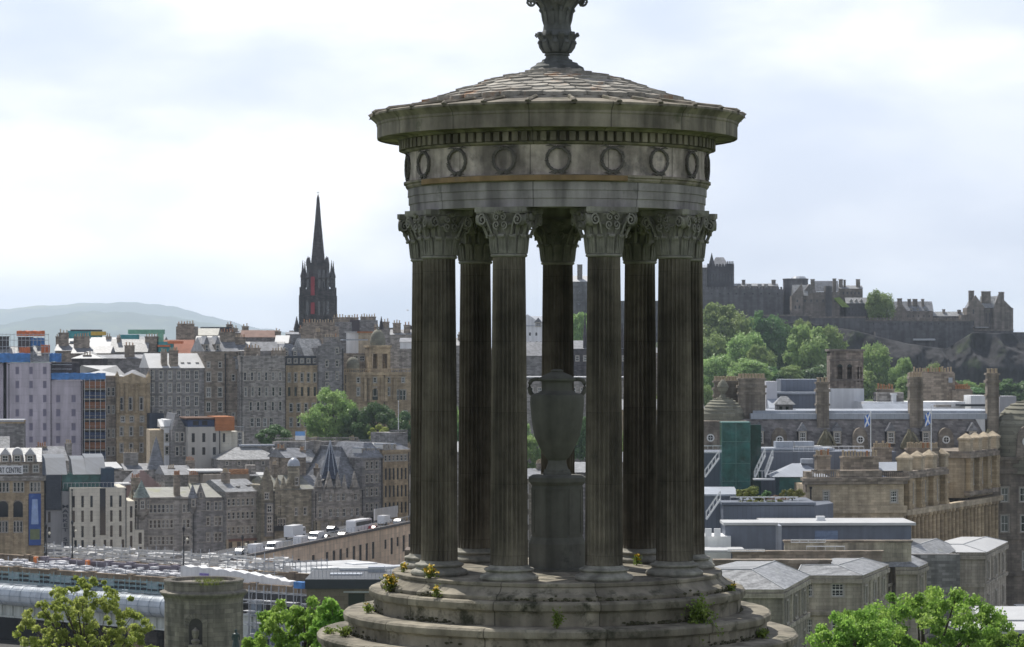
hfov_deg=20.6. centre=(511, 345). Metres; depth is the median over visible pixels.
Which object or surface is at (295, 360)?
window
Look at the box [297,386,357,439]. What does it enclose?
broadleaf tree
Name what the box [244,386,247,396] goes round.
window
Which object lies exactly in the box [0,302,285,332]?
hills
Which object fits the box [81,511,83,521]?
window
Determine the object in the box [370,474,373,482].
window
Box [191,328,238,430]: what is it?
round stair tenement
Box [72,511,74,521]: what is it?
window
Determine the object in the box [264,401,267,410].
window
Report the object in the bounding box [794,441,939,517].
tan balustraded building
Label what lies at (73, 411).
window
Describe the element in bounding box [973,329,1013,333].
castle wall
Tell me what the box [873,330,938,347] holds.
castle wall
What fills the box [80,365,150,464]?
ornate tan building
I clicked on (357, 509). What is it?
window
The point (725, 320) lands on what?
broadleaf tree
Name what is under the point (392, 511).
site hoarding
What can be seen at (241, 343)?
tenement
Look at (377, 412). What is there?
broadleaf tree
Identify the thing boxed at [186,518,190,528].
window
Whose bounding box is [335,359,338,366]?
window
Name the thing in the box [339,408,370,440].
broadleaf tree
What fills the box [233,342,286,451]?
twin roof tenement
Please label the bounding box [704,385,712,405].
broadleaf tree
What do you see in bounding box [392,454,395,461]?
window
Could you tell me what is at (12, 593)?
sheeted scaffold
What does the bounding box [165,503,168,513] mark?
window
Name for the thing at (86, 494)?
modern hotel
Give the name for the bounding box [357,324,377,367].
tenement
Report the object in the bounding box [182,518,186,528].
window
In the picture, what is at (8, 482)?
window
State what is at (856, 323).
castle wall
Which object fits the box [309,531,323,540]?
parked van
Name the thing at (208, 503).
window
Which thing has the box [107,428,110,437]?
window
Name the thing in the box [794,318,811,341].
broadleaf tree
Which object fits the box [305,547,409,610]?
building
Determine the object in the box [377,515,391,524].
parked van
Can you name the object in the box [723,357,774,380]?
broadleaf tree
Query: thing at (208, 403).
window
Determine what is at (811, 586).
window
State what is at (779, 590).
hip roofed pavilion
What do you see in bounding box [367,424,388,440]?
broadleaf tree
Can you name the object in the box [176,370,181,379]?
window
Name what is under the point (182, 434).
window
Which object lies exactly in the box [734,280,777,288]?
castle building
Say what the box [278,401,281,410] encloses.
window
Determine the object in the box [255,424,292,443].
broadleaf tree
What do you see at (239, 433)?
window
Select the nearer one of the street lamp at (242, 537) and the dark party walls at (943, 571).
the dark party walls at (943, 571)
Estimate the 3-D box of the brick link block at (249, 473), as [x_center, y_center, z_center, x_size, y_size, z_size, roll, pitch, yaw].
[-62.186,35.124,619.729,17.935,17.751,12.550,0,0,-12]
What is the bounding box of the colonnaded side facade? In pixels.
[883,431,1002,540]
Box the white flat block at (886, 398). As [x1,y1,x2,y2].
[854,383,1015,431]
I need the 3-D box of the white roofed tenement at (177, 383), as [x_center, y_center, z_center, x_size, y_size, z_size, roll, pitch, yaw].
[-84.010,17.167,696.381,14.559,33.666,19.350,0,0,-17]
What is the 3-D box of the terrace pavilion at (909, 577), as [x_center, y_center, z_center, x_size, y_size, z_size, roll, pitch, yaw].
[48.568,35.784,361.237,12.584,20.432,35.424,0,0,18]
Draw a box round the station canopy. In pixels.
[243,558,399,637]
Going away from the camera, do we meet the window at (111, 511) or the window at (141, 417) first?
the window at (111, 511)
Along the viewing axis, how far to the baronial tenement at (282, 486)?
604.21 m
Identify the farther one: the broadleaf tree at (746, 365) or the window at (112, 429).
the broadleaf tree at (746, 365)
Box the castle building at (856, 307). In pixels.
[844,298,868,319]
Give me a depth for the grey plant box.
353.00 m
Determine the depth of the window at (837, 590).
325.18 m
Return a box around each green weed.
[323,627,338,633]
[332,624,353,636]
[551,606,565,628]
[681,591,723,645]
[755,628,769,637]
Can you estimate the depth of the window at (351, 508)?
611.69 m
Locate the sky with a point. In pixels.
(177, 153)
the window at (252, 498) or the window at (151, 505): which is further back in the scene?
the window at (252, 498)
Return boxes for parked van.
[248,543,263,553]
[265,541,282,549]
[293,535,308,544]
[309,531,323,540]
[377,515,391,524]
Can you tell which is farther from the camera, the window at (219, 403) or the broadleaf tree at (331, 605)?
the window at (219, 403)
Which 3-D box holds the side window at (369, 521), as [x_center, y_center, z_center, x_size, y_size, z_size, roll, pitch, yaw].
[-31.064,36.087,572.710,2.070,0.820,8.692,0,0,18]
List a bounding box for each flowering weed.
[362,601,374,612]
[379,574,398,591]
[400,562,408,571]
[421,563,438,578]
[431,583,442,597]
[632,554,641,565]
[725,583,735,590]
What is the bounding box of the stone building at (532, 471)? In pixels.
[527,459,540,556]
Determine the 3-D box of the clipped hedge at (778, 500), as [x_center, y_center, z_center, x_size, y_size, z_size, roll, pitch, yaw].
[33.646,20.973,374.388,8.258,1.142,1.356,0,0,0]
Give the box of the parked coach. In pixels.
[346,518,371,532]
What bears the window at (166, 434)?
in the white end house at (161, 434)
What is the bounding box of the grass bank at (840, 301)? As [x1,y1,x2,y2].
[833,297,848,306]
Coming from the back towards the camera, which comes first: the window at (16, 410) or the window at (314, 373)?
the window at (314, 373)
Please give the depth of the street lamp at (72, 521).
492.91 m
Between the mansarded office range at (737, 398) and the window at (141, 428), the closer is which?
the mansarded office range at (737, 398)
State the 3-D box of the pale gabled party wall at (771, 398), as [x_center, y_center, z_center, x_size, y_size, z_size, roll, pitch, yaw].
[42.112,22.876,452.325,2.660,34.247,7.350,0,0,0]
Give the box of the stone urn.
[527,369,585,475]
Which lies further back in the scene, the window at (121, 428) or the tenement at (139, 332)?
the tenement at (139, 332)
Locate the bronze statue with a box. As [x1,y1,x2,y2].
[232,629,239,646]
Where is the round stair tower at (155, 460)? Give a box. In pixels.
[147,437,163,480]
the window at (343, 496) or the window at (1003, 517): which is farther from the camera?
the window at (343, 496)
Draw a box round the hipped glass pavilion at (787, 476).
[767,459,828,496]
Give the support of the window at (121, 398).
in the ornate tan building at (127, 402)
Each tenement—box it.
[54,329,73,361]
[68,330,105,343]
[71,333,115,357]
[72,351,106,381]
[90,333,116,345]
[100,342,142,373]
[110,333,158,354]
[120,330,167,339]
[128,470,223,562]
[139,347,204,428]
[157,333,194,352]
[176,320,197,339]
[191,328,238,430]
[198,328,220,335]
[200,321,234,331]
[231,323,248,336]
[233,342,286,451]
[235,334,284,350]
[240,328,280,341]
[251,444,313,542]
[275,335,290,343]
[285,325,300,345]
[301,319,338,343]
[332,314,351,352]
[345,331,357,352]
[349,314,359,330]
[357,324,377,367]
[360,313,377,330]
[379,316,392,367]
[390,320,411,348]
[399,338,411,348]
[456,332,459,409]
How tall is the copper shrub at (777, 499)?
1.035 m
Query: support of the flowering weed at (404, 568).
on the round temple monument
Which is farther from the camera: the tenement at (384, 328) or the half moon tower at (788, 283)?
the half moon tower at (788, 283)
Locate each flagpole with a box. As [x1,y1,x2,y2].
[398,401,398,432]
[870,411,870,455]
[930,405,931,450]
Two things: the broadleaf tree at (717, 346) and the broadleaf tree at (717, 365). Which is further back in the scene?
the broadleaf tree at (717, 346)
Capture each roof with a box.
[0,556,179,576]
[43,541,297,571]
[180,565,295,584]
[197,561,253,568]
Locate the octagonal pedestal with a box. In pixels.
[528,474,584,571]
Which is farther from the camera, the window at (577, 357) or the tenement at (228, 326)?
the tenement at (228, 326)
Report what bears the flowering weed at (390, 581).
on the round temple monument
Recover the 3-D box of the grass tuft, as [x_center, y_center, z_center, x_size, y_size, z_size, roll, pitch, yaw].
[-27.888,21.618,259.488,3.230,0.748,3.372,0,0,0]
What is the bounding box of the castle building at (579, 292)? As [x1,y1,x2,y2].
[573,264,586,327]
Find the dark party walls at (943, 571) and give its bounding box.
[712,554,959,646]
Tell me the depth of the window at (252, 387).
692.96 m
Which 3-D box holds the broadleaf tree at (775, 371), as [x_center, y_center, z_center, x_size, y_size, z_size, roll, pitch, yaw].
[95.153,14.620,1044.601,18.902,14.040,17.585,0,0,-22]
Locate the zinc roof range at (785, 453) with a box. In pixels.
[704,441,895,496]
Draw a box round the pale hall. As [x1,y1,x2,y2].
[268,436,320,470]
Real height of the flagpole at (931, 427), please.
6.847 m
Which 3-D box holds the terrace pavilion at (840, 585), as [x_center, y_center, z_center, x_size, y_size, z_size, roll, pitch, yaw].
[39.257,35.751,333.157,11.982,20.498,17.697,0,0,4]
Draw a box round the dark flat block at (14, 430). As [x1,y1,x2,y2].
[0,419,25,447]
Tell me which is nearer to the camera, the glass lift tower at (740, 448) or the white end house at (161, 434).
the glass lift tower at (740, 448)
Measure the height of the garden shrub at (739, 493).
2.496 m
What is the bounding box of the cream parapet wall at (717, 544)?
[705,528,912,561]
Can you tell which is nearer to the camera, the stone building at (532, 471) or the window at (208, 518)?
the stone building at (532, 471)
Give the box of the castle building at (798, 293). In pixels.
[790,284,807,314]
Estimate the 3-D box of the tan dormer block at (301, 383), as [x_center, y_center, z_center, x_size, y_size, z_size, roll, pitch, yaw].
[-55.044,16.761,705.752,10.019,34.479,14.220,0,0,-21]
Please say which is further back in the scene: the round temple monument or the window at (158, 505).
the window at (158, 505)
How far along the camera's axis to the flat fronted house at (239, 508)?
599.45 m
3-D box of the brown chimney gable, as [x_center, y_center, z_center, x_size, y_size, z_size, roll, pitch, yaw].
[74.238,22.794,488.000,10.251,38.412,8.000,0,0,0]
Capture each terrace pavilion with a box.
[798,557,889,646]
[884,538,957,643]
[945,536,1008,621]
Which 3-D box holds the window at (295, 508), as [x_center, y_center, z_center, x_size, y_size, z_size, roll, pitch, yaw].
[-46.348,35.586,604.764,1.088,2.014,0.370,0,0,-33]
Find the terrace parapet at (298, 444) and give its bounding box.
[272,437,370,452]
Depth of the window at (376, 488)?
616.03 m
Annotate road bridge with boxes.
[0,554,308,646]
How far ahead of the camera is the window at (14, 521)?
587.25 m
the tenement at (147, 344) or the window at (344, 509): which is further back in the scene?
the tenement at (147, 344)
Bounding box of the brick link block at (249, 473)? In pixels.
[186,465,263,482]
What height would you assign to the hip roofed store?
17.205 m
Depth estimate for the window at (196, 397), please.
693.64 m
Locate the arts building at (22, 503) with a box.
[0,447,45,582]
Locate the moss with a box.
[349,580,768,646]
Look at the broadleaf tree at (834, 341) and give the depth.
1166.78 m
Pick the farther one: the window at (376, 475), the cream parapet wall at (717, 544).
the window at (376, 475)
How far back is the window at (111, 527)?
590.56 m
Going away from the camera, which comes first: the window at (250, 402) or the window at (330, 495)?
the window at (330, 495)
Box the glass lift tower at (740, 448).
[719,421,760,496]
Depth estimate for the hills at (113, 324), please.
13977.29 m
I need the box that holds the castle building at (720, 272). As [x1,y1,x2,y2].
[707,253,733,288]
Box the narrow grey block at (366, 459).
[335,441,383,522]
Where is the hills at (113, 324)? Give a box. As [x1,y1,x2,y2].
[0,311,284,352]
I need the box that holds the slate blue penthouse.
[776,379,816,408]
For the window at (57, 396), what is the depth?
683.39 m
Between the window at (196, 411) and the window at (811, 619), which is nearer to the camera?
the window at (811, 619)
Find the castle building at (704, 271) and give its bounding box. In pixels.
[702,265,706,288]
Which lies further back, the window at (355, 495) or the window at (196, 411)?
the window at (196, 411)
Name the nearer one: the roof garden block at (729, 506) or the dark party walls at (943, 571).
the dark party walls at (943, 571)
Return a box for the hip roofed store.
[155,456,194,486]
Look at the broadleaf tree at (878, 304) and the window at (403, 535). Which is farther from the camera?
the broadleaf tree at (878, 304)
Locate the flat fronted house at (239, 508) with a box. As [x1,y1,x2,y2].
[205,468,256,549]
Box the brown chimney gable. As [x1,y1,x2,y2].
[908,366,972,401]
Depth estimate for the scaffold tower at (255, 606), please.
438.67 m
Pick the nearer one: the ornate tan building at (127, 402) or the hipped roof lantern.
the hipped roof lantern
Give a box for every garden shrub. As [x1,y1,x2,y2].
[736,489,749,500]
[741,486,760,499]
[761,490,771,500]
[779,489,804,499]
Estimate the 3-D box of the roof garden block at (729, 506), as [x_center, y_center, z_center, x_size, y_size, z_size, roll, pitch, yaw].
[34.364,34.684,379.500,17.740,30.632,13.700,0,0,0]
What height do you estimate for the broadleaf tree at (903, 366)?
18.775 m
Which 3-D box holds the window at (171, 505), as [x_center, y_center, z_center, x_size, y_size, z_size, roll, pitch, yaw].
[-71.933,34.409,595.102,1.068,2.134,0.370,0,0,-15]
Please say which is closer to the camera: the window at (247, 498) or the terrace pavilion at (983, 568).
the terrace pavilion at (983, 568)
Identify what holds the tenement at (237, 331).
on the ground
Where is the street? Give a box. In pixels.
[159,524,385,564]
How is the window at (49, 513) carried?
in the modern hotel
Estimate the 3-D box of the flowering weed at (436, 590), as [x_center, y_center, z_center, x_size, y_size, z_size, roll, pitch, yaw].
[-1.169,3.882,44.445,0.214,0.247,0.207,0,0,30]
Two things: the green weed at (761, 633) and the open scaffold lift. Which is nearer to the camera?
the green weed at (761, 633)
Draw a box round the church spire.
[289,195,336,331]
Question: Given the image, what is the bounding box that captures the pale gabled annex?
[0,436,9,447]
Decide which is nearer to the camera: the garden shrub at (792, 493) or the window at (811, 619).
the window at (811, 619)
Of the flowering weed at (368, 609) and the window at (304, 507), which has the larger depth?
the window at (304, 507)
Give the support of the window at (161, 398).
in the white roofed tenement at (177, 383)
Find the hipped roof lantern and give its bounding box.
[773,396,795,409]
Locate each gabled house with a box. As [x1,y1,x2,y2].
[166,412,185,464]
[526,342,541,375]
[656,347,656,395]
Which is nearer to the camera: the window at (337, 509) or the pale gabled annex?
the window at (337, 509)
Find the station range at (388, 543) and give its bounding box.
[128,516,409,646]
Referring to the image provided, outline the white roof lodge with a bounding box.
[948,604,1023,646]
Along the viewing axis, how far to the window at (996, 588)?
381.94 m
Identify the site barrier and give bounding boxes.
[40,556,180,575]
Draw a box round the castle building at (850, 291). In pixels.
[837,279,862,315]
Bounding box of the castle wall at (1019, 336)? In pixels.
[1013,332,1023,343]
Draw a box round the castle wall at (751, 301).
[703,287,782,318]
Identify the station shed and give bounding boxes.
[0,583,127,646]
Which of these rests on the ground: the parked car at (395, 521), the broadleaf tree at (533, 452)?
the broadleaf tree at (533, 452)
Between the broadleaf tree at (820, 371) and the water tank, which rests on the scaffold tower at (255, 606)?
the water tank
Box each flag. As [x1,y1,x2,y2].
[295,431,304,439]
[865,414,869,426]
[925,412,929,426]
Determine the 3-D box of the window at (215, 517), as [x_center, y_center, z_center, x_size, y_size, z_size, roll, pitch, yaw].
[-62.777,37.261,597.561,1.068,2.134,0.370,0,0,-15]
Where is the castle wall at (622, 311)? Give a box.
[621,301,657,342]
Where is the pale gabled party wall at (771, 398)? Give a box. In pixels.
[765,381,777,408]
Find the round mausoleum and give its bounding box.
[160,576,247,646]
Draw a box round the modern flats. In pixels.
[179,416,243,468]
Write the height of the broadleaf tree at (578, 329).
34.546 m
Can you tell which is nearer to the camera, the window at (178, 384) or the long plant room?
the long plant room
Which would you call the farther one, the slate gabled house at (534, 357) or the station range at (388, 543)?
the slate gabled house at (534, 357)
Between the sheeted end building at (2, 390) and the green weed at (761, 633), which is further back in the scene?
the sheeted end building at (2, 390)
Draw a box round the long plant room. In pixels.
[756,516,915,549]
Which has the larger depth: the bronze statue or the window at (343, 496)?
the window at (343, 496)
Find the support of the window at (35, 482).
in the arts building at (22, 503)
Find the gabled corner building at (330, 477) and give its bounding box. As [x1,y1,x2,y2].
[302,440,363,531]
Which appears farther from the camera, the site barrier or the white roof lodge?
the site barrier
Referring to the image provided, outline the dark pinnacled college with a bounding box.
[574,316,623,375]
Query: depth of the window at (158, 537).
594.46 m
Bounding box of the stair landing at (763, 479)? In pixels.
[753,478,774,479]
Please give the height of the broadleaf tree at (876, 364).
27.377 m
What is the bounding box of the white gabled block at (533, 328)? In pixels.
[526,314,541,341]
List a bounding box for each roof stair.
[704,451,719,477]
[706,491,720,519]
[754,448,765,477]
[764,449,773,476]
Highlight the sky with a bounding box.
[0,0,1023,346]
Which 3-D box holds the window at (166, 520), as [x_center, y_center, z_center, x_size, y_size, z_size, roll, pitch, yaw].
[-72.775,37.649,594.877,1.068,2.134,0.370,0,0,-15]
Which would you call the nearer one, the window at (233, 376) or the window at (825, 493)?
the window at (825, 493)
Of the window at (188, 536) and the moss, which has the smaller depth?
the moss
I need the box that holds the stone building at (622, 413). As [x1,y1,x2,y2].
[622,399,656,433]
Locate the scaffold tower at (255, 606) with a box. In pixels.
[243,583,306,646]
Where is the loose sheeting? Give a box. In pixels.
[48,545,289,571]
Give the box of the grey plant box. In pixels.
[720,520,781,558]
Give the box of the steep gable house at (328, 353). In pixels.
[294,328,343,439]
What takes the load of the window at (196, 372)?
in the white roofed tenement at (177, 383)
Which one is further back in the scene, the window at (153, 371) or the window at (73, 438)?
the window at (153, 371)
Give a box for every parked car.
[235,548,248,554]
[326,526,338,531]
[393,519,404,523]
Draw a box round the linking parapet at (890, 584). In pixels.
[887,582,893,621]
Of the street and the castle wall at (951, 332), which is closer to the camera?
the street
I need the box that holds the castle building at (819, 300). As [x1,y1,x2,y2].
[804,278,839,315]
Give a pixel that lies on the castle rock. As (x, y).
(972, 357)
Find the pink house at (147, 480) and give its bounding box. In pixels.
[114,469,160,497]
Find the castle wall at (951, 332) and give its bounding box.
[865,318,972,348]
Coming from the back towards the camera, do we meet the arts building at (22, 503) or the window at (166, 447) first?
the window at (166, 447)
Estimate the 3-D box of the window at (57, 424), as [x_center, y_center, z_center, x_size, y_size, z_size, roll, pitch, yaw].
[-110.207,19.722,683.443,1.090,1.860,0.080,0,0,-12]
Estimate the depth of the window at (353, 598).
300.23 m
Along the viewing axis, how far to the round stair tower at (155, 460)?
633.81 m
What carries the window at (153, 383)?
in the white roofed tenement at (177, 383)
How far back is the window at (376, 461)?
616.03 m
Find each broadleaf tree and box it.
[12,575,158,646]
[241,595,339,646]
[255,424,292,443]
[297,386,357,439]
[308,597,344,646]
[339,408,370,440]
[349,401,403,440]
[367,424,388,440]
[390,411,410,443]
[457,423,458,441]
[527,423,532,436]
[527,434,540,467]
[573,312,586,339]
[574,416,585,461]
[703,302,753,350]
[703,331,727,374]
[703,354,736,388]
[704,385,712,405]
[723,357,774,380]
[726,330,765,372]
[744,310,787,357]
[746,344,777,370]
[751,366,787,380]
[769,314,798,370]
[777,364,803,378]
[782,324,828,371]
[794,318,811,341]
[798,364,826,381]
[802,606,897,646]
[822,324,849,348]
[832,585,1017,646]
[861,341,892,397]
[863,369,876,400]
[864,288,896,319]
[887,357,912,388]
[894,374,907,399]
[923,362,943,371]
[963,380,976,386]
[970,386,999,394]
[977,383,984,389]
[995,629,1023,646]
[999,378,1023,401]
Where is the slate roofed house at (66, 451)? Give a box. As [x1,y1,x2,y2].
[36,439,72,471]
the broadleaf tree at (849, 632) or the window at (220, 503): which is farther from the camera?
the window at (220, 503)
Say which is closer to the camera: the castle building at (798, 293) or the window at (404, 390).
the window at (404, 390)
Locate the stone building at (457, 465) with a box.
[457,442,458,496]
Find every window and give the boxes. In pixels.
[1,520,4,532]
[2,482,5,492]
[4,520,7,532]
[5,481,9,492]
[13,481,15,492]
[13,520,15,532]
[15,395,18,402]
[15,409,18,416]
[16,481,19,492]
[16,520,19,532]
[20,481,24,492]
[20,520,22,532]
[21,464,28,472]
[29,409,32,416]
[29,423,32,430]
[29,481,33,492]
[32,464,39,472]
[33,481,36,492]
[37,481,40,492]
[43,423,46,430]
[48,512,50,521]
[56,395,59,402]
[56,409,59,416]
[56,423,59,430]
[71,395,75,401]
[71,409,75,416]
[71,423,75,430]
[71,436,75,442]
[72,496,74,506]
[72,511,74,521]
[81,496,83,506]
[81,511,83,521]
[81,526,83,536]
[90,496,92,506]
[90,510,92,521]
[107,387,110,396]
[107,405,110,413]
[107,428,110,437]
[107,446,110,455]
[110,495,112,506]
[110,510,112,521]
[110,525,112,536]
[111,387,113,396]
[111,428,114,437]
[111,446,114,455]
[119,426,123,436]
[119,443,123,452]
[119,495,121,506]
[119,510,121,521]
[119,525,121,536]
[120,397,123,410]
[120,415,125,422]
[128,397,132,410]
[129,415,134,422]
[129,426,133,435]
[129,443,133,451]
[139,396,143,410]
[139,415,144,421]
[139,426,143,435]
[139,442,143,452]
[139,532,141,543]
[148,504,152,513]
[148,519,152,528]
[148,536,152,545]
[150,370,154,379]
[150,382,154,392]
[150,396,154,406]
[153,504,157,513]
[153,519,157,528]
[153,536,157,545]
[157,504,160,513]
[157,519,160,528]
[157,536,160,545]
[158,370,163,379]
[158,396,163,406]
[159,382,163,392]
[161,503,164,513]
[161,519,164,528]
[161,535,164,545]
[165,433,168,441]
[165,446,168,454]
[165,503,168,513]
[165,519,168,528]
[165,535,168,545]
[167,370,172,379]
[167,382,172,392]
[167,396,172,406]
[169,503,173,513]
[169,519,173,528]
[169,535,173,544]
[175,432,179,441]
[175,446,179,455]
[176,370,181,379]
[176,382,181,392]
[176,395,181,406]
[180,432,184,441]
[182,446,185,455]
[182,503,186,512]
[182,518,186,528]
[182,535,186,544]
[185,370,189,379]
[185,382,189,392]
[185,395,189,406]
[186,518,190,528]
[186,535,190,544]
[194,370,198,379]
[194,382,198,392]
[194,395,198,405]
[194,409,198,415]
[206,361,210,367]
[206,371,211,381]
[206,387,211,397]
[206,401,211,412]
[206,501,210,510]
[206,516,210,525]
[206,532,210,541]
[214,501,217,510]
[214,516,217,525]
[214,532,217,541]
[217,371,222,381]
[217,387,222,397]
[217,401,222,411]
[218,501,222,510]
[218,516,222,525]
[218,532,222,541]
[227,498,231,506]
[227,511,231,519]
[227,526,231,534]
[231,374,235,380]
[232,498,235,506]
[232,511,235,519]
[232,526,235,534]
[236,497,240,505]
[236,511,240,519]
[236,526,240,534]
[237,431,242,446]
[241,497,245,505]
[241,511,244,519]
[241,525,245,533]
[243,371,246,380]
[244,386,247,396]
[246,497,249,505]
[246,511,249,518]
[246,525,249,533]
[249,401,252,411]
[249,417,254,427]
[250,371,253,380]
[250,497,254,505]
[250,510,254,518]
[250,525,254,533]
[251,386,254,396]
[256,401,259,411]
[256,417,260,427]
[257,371,260,380]
[258,386,261,396]
[262,417,267,426]
[264,371,267,380]
[264,386,268,396]
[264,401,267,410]
[264,492,269,499]
[269,417,273,425]
[271,371,274,380]
[271,386,275,396]
[271,401,274,410]
[278,371,281,380]
[278,386,281,396]
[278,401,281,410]
[287,358,291,363]
[287,372,290,382]
[289,403,292,412]
[289,417,293,427]
[293,358,297,363]
[294,372,297,382]
[294,507,298,515]
[296,403,300,411]
[296,417,300,426]
[300,372,303,382]
[303,506,307,515]
[306,372,310,382]
[313,372,316,382]
[318,508,322,517]
[325,359,328,366]
[325,371,328,379]
[328,494,333,501]
[329,508,332,516]
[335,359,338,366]
[335,371,338,379]
[336,494,340,501]
[336,507,339,516]
[339,549,341,559]
[341,494,345,500]
[342,507,346,516]
[348,593,364,605]
[350,507,353,515]
[353,494,358,500]
[355,507,359,515]
[356,377,360,382]
[356,387,360,396]
[356,520,371,525]
[359,355,364,361]
[359,545,360,560]
[366,543,367,559]
[370,460,373,469]
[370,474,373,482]
[370,487,373,496]
[370,502,373,511]
[372,542,373,558]
[375,460,378,469]
[375,473,378,482]
[375,487,378,495]
[384,454,387,461]
[388,454,391,461]
[391,538,392,553]
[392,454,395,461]
[399,389,402,399]
[403,389,405,399]
[403,535,404,551]
[575,355,579,361]
[786,598,789,624]
[794,594,797,618]
[803,589,806,613]
[803,628,805,646]
[808,617,813,634]
[809,583,813,597]
[822,490,830,501]
[830,583,845,597]
[830,619,836,633]
[864,584,867,604]
[873,580,876,600]
[882,577,885,596]
[890,489,898,503]
[920,575,922,592]
[987,560,990,579]
[995,556,997,575]
[995,588,996,605]
[1000,486,1009,502]
[1000,514,1009,532]
[1019,486,1023,502]
[1019,514,1023,532]
[1021,550,1023,570]
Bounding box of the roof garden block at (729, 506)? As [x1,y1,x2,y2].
[704,487,832,532]
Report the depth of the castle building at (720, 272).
1266.00 m
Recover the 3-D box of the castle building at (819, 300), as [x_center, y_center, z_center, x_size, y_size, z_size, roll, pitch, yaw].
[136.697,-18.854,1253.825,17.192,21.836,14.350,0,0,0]
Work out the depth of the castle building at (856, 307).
1248.00 m
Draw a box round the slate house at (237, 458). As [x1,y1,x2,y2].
[211,444,274,476]
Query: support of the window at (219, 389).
in the round stair tenement at (216, 354)
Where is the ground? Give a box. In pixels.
[0,362,907,646]
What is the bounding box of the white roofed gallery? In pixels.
[527,376,623,462]
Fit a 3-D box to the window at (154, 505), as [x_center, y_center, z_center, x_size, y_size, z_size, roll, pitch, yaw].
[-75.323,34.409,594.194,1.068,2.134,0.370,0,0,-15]
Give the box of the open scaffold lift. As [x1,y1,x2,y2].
[83,379,105,461]
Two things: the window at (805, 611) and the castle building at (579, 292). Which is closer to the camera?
the window at (805, 611)
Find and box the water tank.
[294,581,304,588]
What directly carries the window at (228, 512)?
in the flat fronted house at (239, 508)
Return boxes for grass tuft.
[193,576,225,585]
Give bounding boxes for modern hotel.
[42,453,143,561]
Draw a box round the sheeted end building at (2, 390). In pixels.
[0,362,6,418]
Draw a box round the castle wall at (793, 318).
[762,315,811,322]
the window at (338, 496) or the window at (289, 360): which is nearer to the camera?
the window at (338, 496)
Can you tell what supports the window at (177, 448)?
in the dark gabled house at (177, 442)
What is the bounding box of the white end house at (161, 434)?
[146,419,170,464]
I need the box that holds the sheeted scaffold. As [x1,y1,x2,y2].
[0,568,164,617]
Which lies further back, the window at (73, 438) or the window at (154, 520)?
the window at (73, 438)
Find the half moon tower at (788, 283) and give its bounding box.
[783,276,807,314]
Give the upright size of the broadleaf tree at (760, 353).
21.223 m
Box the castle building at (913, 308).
[892,298,933,319]
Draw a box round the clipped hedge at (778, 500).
[739,499,783,501]
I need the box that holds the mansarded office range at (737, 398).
[704,368,1023,605]
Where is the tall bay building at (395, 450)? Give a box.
[371,430,410,521]
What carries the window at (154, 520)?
in the turreted tenement at (165, 515)
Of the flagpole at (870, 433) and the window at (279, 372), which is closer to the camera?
the flagpole at (870, 433)
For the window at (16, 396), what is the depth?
680.72 m
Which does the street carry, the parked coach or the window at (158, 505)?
the parked coach
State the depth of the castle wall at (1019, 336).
1246.00 m
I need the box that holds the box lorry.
[284,524,305,538]
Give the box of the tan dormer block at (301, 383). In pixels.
[277,344,317,440]
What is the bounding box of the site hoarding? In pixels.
[374,506,397,519]
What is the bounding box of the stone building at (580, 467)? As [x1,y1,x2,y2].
[575,462,585,540]
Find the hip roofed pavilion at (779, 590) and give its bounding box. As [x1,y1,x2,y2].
[715,560,810,646]
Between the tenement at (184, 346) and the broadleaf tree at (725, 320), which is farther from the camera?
the broadleaf tree at (725, 320)
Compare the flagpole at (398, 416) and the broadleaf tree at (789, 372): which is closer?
the flagpole at (398, 416)
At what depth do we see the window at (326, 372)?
701.13 m
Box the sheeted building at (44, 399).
[0,330,105,455]
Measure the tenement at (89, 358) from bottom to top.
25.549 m
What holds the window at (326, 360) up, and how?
in the steep gable house at (328, 353)
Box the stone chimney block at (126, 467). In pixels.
[105,449,148,481]
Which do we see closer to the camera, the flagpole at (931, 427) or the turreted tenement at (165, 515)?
the flagpole at (931, 427)
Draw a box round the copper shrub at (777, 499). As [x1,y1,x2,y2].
[764,495,788,499]
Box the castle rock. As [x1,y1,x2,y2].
[656,323,1023,388]
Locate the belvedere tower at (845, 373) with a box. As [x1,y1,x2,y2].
[825,349,864,408]
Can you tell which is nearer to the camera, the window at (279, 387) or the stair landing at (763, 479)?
the stair landing at (763, 479)
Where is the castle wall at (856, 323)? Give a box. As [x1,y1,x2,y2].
[809,316,865,332]
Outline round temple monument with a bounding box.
[317,0,797,646]
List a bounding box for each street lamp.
[45,524,50,555]
[71,520,76,557]
[182,526,188,565]
[241,535,246,565]
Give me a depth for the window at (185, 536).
595.77 m
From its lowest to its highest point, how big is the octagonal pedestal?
1.592 m
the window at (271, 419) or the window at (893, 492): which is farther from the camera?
the window at (271, 419)
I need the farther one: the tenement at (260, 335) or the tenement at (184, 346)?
the tenement at (260, 335)
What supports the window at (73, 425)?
in the sheeted building at (44, 399)
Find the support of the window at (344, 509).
in the gabled corner building at (330, 477)
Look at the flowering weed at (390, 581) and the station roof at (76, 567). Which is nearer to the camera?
the flowering weed at (390, 581)
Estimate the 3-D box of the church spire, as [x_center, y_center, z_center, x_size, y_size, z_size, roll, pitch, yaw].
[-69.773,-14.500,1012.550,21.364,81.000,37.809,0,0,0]
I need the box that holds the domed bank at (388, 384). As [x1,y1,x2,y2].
[340,325,410,453]
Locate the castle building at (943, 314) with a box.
[933,309,963,319]
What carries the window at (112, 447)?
in the ornate tan building at (127, 402)
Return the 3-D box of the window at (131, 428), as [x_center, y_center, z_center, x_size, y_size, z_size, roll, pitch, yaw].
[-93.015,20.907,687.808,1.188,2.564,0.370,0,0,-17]
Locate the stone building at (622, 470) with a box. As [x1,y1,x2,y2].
[622,452,622,489]
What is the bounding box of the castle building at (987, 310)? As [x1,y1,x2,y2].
[958,291,1012,328]

